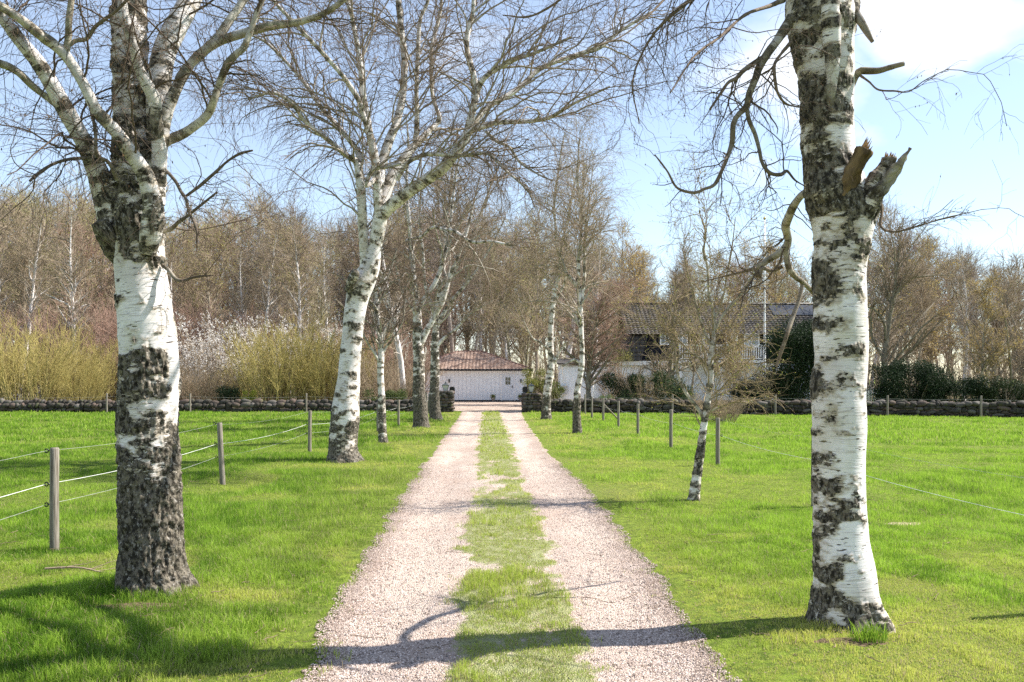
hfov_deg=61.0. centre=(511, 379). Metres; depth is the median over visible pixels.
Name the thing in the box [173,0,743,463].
birch tree
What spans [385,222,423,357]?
birch tree
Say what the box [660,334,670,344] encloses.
window
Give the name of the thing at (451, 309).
bare tree
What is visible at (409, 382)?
bare shrub
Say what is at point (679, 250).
bare tree
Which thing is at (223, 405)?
stone wall
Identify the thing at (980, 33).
sky
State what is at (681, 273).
bare tree
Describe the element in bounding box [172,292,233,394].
reddish shrub
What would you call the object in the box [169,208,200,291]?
bare tree
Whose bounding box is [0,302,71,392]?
reddish shrub
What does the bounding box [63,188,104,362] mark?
bare tree
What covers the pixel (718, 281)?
birch tree
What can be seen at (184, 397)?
bare shrub
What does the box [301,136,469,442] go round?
birch tree
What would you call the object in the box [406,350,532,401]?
garage
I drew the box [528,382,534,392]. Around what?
gate lantern
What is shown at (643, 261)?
catkin tree
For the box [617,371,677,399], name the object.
bare shrub
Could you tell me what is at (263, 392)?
willow shrub
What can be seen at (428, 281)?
bare tree
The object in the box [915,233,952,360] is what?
bare tree
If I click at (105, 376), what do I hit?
willow shrub
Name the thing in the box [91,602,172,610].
soil patch
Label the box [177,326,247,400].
blossoming shrub
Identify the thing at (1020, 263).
bare tree
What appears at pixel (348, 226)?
budding tree
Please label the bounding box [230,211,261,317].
bare tree
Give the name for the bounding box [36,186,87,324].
birch tree
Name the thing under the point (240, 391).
willow shrub
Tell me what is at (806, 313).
house
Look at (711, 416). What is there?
bare shrub
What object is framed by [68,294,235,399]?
reddish shrub
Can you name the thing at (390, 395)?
evergreen shrub
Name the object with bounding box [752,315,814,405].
yew tree
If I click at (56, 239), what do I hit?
budding tree
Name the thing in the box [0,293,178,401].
reddish shrub
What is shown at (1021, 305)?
budding tree
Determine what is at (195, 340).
blossoming shrub
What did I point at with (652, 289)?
birch tree
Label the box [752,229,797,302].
catkin tree
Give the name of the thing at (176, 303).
birch tree
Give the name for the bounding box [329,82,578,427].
birch tree
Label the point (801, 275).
budding tree
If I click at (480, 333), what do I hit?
tree
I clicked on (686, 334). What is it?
window
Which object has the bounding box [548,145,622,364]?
birch tree
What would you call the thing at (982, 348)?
catkin tree
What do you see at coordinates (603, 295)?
birch tree
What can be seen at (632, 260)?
bare tree
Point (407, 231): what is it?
budding tree
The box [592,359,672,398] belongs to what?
bare shrub
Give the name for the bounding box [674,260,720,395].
budding tree
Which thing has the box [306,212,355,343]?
bare tree
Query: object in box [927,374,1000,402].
evergreen hedge
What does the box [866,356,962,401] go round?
evergreen hedge
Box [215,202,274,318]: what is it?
budding tree
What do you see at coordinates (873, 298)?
birch tree
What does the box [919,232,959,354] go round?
bare tree
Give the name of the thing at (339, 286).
bare tree
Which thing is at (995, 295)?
birch tree
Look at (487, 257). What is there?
bare tree
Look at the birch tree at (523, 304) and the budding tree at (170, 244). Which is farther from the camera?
the birch tree at (523, 304)
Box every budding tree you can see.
[0,171,56,347]
[0,185,74,395]
[3,186,67,306]
[27,196,101,341]
[34,183,111,354]
[44,210,113,353]
[47,161,107,316]
[81,205,116,383]
[165,181,177,239]
[165,213,198,322]
[166,211,218,317]
[170,201,230,346]
[181,211,250,334]
[184,191,248,331]
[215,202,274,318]
[226,166,296,336]
[244,201,323,397]
[256,212,341,352]
[283,211,322,323]
[283,223,342,350]
[316,228,368,343]
[328,195,370,323]
[368,177,430,359]
[392,206,419,343]
[397,217,446,364]
[405,223,447,357]
[442,187,492,349]
[451,194,477,348]
[453,247,495,354]
[468,205,539,355]
[472,230,509,349]
[498,194,568,385]
[498,252,535,365]
[509,238,553,391]
[512,206,559,379]
[515,240,558,371]
[515,251,560,377]
[545,234,591,354]
[593,244,625,348]
[605,245,626,303]
[608,236,635,283]
[638,265,716,399]
[666,247,702,302]
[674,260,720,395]
[688,236,742,302]
[767,259,808,302]
[784,251,812,302]
[867,191,917,385]
[869,253,885,332]
[876,224,953,358]
[901,225,957,362]
[932,247,979,374]
[986,268,1023,367]
[1006,244,1023,355]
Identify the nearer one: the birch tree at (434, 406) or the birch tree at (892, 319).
the birch tree at (434, 406)
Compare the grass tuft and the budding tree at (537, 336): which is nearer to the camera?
the grass tuft
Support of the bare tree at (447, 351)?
on the forest floor
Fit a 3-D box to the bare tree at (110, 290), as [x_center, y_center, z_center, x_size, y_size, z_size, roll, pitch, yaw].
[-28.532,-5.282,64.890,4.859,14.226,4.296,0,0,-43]
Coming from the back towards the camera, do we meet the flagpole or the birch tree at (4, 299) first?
the birch tree at (4, 299)
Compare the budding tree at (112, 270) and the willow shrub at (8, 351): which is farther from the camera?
the budding tree at (112, 270)
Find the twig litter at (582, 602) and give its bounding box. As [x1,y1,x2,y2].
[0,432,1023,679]
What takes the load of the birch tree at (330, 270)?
on the forest floor
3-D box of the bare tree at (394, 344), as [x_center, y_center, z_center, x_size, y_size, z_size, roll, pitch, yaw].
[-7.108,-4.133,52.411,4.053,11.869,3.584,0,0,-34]
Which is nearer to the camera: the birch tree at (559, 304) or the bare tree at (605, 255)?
the birch tree at (559, 304)
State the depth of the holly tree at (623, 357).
58.05 m
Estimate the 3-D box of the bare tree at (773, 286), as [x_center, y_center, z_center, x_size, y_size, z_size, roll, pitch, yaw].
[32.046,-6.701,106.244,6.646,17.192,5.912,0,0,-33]
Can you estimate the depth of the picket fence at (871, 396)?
46.00 m
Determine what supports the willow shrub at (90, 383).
on the forest floor
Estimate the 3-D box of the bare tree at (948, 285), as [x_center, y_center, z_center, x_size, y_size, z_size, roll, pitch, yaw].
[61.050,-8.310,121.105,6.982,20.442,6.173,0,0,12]
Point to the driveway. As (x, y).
(460, 438)
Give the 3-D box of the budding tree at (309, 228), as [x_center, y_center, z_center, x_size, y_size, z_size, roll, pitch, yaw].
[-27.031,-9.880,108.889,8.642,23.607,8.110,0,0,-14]
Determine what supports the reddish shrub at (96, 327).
on the forest floor
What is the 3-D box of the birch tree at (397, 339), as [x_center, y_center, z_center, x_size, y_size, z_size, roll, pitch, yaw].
[-7.243,-6.117,50.027,5.837,16.011,6.050,0,0,21]
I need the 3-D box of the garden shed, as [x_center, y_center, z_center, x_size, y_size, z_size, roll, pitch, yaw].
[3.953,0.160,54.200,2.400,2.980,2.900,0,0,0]
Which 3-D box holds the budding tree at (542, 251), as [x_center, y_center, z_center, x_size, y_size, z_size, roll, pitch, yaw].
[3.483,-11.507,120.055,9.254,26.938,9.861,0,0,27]
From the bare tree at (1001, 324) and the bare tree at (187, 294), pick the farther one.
the bare tree at (187, 294)
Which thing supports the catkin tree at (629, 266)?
on the forest floor
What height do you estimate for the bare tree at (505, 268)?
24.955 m
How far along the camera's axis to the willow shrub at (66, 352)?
51.47 m
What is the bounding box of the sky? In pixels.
[0,0,1023,379]
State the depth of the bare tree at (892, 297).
48.69 m
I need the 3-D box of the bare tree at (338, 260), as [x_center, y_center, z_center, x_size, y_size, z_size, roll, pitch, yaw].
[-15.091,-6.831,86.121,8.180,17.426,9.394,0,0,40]
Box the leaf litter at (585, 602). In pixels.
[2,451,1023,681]
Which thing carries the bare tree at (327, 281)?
on the forest floor
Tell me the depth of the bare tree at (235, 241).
102.74 m
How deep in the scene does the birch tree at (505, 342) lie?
84.59 m
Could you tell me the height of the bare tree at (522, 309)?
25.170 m
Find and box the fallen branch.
[45,560,116,573]
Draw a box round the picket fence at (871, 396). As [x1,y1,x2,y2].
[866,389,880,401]
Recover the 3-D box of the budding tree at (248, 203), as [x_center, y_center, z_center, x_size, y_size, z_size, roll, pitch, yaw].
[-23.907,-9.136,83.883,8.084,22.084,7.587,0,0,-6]
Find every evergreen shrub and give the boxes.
[212,384,240,401]
[240,390,256,399]
[362,387,409,401]
[395,384,426,398]
[520,367,545,399]
[541,382,566,399]
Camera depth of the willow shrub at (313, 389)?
47.73 m
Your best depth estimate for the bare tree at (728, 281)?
105.73 m
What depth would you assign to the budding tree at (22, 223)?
89.56 m
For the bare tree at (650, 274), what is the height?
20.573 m
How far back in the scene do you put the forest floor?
79.21 m
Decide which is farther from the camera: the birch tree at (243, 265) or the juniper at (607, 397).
the birch tree at (243, 265)
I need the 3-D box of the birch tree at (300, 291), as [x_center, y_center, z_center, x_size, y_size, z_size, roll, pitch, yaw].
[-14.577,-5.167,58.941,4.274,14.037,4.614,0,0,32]
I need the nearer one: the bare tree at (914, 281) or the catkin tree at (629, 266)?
the catkin tree at (629, 266)
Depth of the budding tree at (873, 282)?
123.57 m
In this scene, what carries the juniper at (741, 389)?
on the ground at (674, 582)
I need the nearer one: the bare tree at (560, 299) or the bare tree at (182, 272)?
the bare tree at (182, 272)
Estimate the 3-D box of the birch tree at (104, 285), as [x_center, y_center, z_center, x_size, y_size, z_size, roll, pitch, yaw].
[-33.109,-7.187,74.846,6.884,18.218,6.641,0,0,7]
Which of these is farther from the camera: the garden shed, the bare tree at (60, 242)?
the bare tree at (60, 242)
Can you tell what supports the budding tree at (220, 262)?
on the forest floor
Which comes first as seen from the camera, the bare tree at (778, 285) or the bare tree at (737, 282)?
the bare tree at (737, 282)
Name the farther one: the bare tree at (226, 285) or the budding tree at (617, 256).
the budding tree at (617, 256)
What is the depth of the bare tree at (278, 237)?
77.95 m
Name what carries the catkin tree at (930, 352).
on the forest floor
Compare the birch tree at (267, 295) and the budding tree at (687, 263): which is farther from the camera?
the budding tree at (687, 263)
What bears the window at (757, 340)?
in the house
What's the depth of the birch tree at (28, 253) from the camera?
78.70 m
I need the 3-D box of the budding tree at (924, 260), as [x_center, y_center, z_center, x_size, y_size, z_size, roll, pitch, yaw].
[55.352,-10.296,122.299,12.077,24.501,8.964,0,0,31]
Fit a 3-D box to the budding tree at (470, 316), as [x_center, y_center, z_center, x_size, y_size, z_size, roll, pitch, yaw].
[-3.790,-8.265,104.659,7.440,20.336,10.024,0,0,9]
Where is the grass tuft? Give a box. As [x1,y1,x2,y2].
[844,617,889,644]
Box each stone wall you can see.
[0,398,412,411]
[540,398,1023,416]
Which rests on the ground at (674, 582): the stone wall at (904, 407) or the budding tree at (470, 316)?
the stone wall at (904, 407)
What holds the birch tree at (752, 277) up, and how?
on the forest floor
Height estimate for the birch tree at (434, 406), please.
13.738 m
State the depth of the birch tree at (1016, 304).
106.84 m
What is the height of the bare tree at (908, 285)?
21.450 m
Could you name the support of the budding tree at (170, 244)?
on the forest floor
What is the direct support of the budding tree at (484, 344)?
on the forest floor
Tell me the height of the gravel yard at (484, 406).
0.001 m
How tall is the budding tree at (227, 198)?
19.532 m
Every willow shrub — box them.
[0,304,95,400]
[0,330,19,375]
[0,335,35,399]
[3,328,117,400]
[32,348,118,400]
[57,327,118,400]
[206,358,260,398]
[216,317,339,401]
[226,311,362,399]
[264,328,374,400]
[289,321,392,399]
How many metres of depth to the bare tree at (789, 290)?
122.30 m
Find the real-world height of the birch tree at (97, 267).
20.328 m
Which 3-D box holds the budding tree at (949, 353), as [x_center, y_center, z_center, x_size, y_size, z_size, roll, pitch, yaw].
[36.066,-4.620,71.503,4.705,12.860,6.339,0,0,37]
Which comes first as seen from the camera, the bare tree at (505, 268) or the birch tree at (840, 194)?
the birch tree at (840, 194)
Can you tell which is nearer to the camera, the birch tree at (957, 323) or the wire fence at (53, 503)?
the wire fence at (53, 503)
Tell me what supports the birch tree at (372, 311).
on the forest floor
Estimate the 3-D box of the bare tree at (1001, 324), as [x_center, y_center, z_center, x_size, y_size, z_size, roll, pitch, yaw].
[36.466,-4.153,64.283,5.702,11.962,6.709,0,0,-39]
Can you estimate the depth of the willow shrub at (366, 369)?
52.42 m
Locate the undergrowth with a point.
(556, 371)
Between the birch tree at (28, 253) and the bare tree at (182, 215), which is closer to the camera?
the birch tree at (28, 253)
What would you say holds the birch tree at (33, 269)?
on the forest floor
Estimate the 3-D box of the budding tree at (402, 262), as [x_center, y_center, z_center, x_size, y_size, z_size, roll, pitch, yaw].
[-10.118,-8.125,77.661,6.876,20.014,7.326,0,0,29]
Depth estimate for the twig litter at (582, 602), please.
6.51 m
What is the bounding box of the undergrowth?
[4,319,1023,396]
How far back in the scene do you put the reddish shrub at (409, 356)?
57.40 m
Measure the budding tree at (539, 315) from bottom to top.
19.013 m
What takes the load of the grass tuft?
on the soil patch at (850, 641)
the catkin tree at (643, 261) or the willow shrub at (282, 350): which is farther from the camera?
the catkin tree at (643, 261)
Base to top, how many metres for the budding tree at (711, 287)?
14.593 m
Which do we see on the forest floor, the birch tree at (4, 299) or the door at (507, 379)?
the birch tree at (4, 299)
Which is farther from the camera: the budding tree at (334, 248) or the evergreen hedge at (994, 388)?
the budding tree at (334, 248)
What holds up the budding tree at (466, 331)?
on the forest floor
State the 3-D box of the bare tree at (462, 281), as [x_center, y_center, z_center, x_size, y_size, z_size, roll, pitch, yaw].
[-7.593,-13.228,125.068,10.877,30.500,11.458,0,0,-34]
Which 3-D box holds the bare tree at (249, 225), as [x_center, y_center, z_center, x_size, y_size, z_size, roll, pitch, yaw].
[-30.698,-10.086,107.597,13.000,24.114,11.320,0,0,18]
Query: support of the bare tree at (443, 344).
on the forest floor
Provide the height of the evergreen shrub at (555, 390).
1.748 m
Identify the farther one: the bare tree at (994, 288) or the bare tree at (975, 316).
the bare tree at (994, 288)
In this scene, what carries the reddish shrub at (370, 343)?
on the forest floor
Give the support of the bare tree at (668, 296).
on the forest floor
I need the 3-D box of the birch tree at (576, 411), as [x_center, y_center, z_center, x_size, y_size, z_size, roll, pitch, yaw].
[1.747,-3.664,26.823,4.789,10.946,4.148,0,0,0]
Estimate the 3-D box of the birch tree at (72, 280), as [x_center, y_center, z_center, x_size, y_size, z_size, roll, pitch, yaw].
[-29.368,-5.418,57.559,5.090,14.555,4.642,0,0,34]
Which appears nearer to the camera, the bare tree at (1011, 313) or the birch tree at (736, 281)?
the bare tree at (1011, 313)
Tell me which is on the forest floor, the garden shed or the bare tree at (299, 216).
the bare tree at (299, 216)
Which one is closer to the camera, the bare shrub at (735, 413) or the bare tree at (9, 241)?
the bare shrub at (735, 413)
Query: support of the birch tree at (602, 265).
on the forest floor
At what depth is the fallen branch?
7.36 m
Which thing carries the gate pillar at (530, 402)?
on the ground at (674, 582)
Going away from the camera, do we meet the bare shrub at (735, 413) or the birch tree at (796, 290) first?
the bare shrub at (735, 413)
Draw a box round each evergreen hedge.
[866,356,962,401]
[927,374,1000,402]
[969,375,1023,402]
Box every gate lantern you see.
[442,381,448,390]
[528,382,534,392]
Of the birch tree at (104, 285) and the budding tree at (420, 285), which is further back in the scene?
the budding tree at (420, 285)
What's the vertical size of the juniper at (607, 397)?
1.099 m
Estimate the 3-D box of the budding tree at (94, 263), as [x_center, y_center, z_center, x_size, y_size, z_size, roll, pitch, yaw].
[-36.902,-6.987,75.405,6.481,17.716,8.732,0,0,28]
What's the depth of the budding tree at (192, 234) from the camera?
75.05 m
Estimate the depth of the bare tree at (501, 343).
103.16 m
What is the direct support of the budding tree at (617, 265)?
on the forest floor
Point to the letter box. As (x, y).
(524, 389)
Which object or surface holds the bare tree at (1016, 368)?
on the forest floor
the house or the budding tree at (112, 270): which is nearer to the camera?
the house
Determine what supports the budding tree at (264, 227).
on the forest floor
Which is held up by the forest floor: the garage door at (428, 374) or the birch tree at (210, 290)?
the birch tree at (210, 290)
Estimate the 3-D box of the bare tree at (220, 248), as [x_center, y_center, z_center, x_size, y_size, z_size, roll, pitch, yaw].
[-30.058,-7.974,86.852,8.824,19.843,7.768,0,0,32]
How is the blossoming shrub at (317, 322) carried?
on the forest floor
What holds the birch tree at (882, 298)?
on the forest floor
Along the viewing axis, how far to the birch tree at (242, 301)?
63.35 m
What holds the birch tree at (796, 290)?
on the forest floor
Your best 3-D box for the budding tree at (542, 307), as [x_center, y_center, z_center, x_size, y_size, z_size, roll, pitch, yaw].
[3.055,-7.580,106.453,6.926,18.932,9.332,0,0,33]
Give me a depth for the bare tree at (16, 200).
106.81 m
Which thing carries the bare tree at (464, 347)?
on the forest floor
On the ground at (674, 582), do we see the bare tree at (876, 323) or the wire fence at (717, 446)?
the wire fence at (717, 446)
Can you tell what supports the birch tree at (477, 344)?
on the forest floor
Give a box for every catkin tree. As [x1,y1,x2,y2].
[596,213,669,360]
[620,238,661,302]
[700,284,756,389]
[714,232,786,302]
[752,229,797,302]
[867,273,882,374]
[883,232,963,366]
[952,264,1023,386]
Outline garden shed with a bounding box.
[556,359,595,399]
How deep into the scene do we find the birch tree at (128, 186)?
6.53 m
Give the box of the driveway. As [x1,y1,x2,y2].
[310,410,728,681]
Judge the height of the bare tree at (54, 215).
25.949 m
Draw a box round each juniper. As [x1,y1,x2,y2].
[598,393,620,399]
[599,368,696,399]
[727,378,769,400]
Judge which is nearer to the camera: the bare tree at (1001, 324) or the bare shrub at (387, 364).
the bare shrub at (387, 364)
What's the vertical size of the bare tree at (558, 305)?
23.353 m
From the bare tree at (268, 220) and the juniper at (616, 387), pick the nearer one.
the juniper at (616, 387)
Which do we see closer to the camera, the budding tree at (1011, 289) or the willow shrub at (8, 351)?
the willow shrub at (8, 351)
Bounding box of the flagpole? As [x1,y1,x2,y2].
[763,217,765,396]
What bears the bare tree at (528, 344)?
on the forest floor
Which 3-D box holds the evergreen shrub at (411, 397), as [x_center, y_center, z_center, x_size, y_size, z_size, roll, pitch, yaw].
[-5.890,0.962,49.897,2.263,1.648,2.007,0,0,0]
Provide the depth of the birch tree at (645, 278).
101.81 m
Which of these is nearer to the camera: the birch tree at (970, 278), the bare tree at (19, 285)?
the bare tree at (19, 285)
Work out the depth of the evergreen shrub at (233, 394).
46.39 m
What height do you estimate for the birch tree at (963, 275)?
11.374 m
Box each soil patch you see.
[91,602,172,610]
[814,637,888,645]
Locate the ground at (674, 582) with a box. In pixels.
[0,380,1023,681]
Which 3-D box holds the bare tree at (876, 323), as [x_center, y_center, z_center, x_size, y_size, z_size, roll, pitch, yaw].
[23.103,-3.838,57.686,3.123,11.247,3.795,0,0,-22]
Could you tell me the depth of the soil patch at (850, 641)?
5.44 m
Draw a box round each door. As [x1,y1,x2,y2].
[425,374,429,394]
[502,374,513,399]
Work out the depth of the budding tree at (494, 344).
74.94 m
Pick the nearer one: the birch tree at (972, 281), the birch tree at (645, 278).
the birch tree at (645, 278)
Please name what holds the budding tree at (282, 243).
on the forest floor
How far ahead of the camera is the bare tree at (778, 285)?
127.67 m
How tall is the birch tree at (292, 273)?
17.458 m
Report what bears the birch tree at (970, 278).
on the forest floor
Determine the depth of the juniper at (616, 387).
44.70 m
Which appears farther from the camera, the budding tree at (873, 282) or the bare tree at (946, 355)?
the budding tree at (873, 282)
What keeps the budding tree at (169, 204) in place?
on the forest floor
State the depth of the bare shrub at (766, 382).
44.94 m
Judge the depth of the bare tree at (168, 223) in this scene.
75.84 m
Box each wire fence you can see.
[0,394,428,550]
[4,393,427,411]
[584,394,1023,416]
[591,396,1021,514]
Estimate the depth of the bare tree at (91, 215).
71.35 m
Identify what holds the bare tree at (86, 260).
on the forest floor
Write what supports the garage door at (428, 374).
in the garage
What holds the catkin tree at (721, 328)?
on the forest floor
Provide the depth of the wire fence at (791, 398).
38.37 m
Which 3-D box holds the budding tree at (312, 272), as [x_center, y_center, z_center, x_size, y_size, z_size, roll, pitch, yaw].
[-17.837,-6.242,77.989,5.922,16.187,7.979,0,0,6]
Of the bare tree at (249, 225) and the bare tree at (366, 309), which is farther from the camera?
the bare tree at (249, 225)
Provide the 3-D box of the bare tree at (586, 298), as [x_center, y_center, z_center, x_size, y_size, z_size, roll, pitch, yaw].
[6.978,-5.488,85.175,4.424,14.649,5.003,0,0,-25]
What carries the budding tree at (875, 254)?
on the forest floor
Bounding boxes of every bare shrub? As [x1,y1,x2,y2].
[179,355,220,399]
[181,362,244,400]
[322,354,410,399]
[333,354,430,400]
[360,351,446,398]
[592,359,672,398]
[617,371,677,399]
[683,390,738,420]
[711,395,748,422]
[716,355,799,400]
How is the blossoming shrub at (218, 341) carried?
on the forest floor
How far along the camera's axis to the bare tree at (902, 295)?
105.57 m
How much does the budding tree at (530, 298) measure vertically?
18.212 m
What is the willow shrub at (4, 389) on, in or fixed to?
on the forest floor
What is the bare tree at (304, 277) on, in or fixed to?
on the forest floor
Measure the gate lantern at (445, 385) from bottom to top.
0.570 m
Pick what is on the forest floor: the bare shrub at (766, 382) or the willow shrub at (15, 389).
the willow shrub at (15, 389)
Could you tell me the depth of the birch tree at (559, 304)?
89.99 m
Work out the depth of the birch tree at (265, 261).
75.89 m
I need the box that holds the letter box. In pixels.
[522,387,527,392]
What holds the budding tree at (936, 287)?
on the forest floor
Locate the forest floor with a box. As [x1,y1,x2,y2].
[40,390,1007,404]
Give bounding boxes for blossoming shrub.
[177,311,258,400]
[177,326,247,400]
[179,310,297,400]
[263,312,375,398]
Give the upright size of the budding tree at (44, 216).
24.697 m
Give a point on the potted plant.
(492, 396)
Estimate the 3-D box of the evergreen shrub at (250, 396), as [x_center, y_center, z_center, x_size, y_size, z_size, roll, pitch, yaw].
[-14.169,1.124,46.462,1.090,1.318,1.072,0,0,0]
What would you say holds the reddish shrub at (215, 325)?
on the forest floor
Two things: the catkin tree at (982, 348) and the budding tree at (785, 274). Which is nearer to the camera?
the catkin tree at (982, 348)
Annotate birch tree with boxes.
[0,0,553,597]
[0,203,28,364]
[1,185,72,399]
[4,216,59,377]
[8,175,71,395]
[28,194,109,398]
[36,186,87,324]
[71,204,115,320]
[88,250,116,330]
[165,244,194,339]
[166,205,192,289]
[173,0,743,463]
[184,219,234,338]
[214,234,263,360]
[217,201,269,389]
[238,197,295,327]
[244,209,303,362]
[252,239,303,358]
[261,202,334,398]
[281,235,320,391]
[300,222,333,330]
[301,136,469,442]
[301,224,350,392]
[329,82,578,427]
[333,146,425,398]
[356,214,400,376]
[371,85,551,420]
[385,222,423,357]
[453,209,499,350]
[460,222,508,349]
[475,109,621,419]
[480,238,524,358]
[482,0,1023,633]
[491,87,642,433]
[508,232,545,376]
[539,219,591,394]
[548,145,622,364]
[569,188,637,386]
[591,249,619,358]
[603,144,811,500]
[627,242,660,302]
[640,268,671,301]
[704,257,726,302]
[722,263,748,301]
[737,243,766,302]
[785,272,811,302]
[866,233,904,385]
[866,255,885,371]
[869,255,913,357]
[931,231,1001,400]
[934,250,980,375]
[946,250,987,355]
[952,240,992,368]
[970,256,1022,383]
[996,265,1023,371]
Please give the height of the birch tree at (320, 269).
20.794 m
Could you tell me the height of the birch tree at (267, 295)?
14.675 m
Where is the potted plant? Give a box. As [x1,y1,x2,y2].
[490,394,495,401]
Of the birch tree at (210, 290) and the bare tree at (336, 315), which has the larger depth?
the bare tree at (336, 315)
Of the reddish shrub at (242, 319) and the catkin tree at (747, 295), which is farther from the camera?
the catkin tree at (747, 295)
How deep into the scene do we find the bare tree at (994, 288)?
121.35 m
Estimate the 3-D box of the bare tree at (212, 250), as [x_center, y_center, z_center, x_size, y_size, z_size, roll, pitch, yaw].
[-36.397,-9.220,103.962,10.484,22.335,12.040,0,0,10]
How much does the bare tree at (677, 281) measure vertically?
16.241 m
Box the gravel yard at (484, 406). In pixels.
[454,402,521,410]
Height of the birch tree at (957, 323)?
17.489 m
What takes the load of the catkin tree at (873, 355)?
on the forest floor
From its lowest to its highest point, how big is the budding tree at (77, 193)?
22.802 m
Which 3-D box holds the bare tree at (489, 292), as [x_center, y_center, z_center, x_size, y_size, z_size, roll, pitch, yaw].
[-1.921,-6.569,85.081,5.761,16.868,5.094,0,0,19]
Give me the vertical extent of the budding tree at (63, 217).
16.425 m
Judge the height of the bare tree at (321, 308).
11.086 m
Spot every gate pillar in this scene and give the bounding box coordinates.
[439,390,454,411]
[521,393,541,411]
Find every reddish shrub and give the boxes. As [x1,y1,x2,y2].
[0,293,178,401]
[0,299,89,400]
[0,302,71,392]
[62,300,180,393]
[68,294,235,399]
[171,294,293,399]
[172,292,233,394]
[201,305,311,400]
[302,309,412,398]
[362,324,448,399]
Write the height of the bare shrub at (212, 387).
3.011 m
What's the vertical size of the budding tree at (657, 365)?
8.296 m
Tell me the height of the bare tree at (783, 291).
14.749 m
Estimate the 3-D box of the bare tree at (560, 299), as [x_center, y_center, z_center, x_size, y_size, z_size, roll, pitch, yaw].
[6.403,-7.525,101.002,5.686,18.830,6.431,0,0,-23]
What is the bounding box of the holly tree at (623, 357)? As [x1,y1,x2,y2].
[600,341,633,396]
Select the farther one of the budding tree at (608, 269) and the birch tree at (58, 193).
the budding tree at (608, 269)
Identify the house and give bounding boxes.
[593,292,812,400]
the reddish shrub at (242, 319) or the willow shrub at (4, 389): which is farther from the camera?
the reddish shrub at (242, 319)
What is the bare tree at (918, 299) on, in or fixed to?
on the forest floor
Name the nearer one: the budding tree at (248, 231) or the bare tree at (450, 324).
the bare tree at (450, 324)
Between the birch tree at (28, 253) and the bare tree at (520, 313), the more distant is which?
the bare tree at (520, 313)
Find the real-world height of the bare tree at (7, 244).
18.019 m
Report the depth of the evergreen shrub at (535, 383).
53.00 m
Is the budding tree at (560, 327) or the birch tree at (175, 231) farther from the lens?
the birch tree at (175, 231)
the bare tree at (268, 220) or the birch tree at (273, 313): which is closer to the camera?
the birch tree at (273, 313)
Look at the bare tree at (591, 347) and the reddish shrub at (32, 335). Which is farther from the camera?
the reddish shrub at (32, 335)
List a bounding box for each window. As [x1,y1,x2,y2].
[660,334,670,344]
[677,334,687,344]
[744,333,759,346]
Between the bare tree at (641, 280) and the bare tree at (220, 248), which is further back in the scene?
the bare tree at (641, 280)
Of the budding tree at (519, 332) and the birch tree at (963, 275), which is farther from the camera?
the budding tree at (519, 332)
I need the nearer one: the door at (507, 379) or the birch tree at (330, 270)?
the door at (507, 379)
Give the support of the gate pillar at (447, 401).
on the ground at (674, 582)
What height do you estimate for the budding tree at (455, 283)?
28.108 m
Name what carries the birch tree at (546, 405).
on the ground at (674, 582)
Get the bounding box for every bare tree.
[0,177,104,337]
[0,189,30,340]
[0,190,18,334]
[0,204,27,308]
[0,206,61,394]
[5,189,95,340]
[6,175,37,296]
[39,182,66,291]
[41,213,114,356]
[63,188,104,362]
[64,193,111,395]
[96,265,115,310]
[165,213,188,299]
[165,233,224,319]
[166,194,216,357]
[168,240,212,349]
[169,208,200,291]
[177,216,243,311]
[181,204,255,338]
[199,228,258,346]
[207,195,254,318]
[216,204,308,257]
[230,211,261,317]
[244,180,292,318]
[244,195,311,321]
[274,249,347,349]
[279,188,320,339]
[284,226,329,342]
[288,225,357,347]
[305,209,359,338]
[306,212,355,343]
[317,212,369,354]
[320,218,386,390]
[338,244,385,351]
[366,223,422,387]
[402,144,493,352]
[406,196,472,354]
[407,206,460,352]
[423,231,468,356]
[424,210,470,353]
[430,192,501,350]
[453,210,497,350]
[461,202,516,355]
[467,231,519,354]
[471,241,520,355]
[475,220,561,365]
[488,228,521,353]
[496,216,517,356]
[510,232,539,362]
[540,258,653,398]
[541,235,582,351]
[543,238,577,364]
[557,252,601,364]
[582,270,633,353]
[588,236,623,282]
[619,239,649,291]
[619,261,655,302]
[627,250,670,301]
[660,252,683,301]
[662,264,706,302]
[664,231,697,296]
[665,245,696,298]
[712,260,752,302]
[720,256,759,302]
[741,279,795,302]
[755,263,794,301]
[759,263,792,302]
[777,272,811,302]
[866,198,965,387]
[866,254,885,399]
[881,219,926,389]
[883,224,942,359]
[888,249,926,358]
[899,249,943,392]
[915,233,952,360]
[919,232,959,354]
[931,260,962,379]
[932,251,970,375]
[933,255,1023,401]
[948,246,1023,401]
[949,254,998,374]
[975,253,1017,389]
[991,246,1023,355]
[992,257,1023,382]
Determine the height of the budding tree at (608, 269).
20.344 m
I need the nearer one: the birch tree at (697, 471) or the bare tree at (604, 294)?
the birch tree at (697, 471)
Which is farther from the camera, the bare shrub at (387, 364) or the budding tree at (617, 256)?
the budding tree at (617, 256)
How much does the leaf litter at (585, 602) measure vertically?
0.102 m
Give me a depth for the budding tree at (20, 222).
72.93 m
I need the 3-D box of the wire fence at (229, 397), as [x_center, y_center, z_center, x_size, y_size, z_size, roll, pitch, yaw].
[-18.082,1.315,43.115,27.926,1.270,0.315,0,0,1]

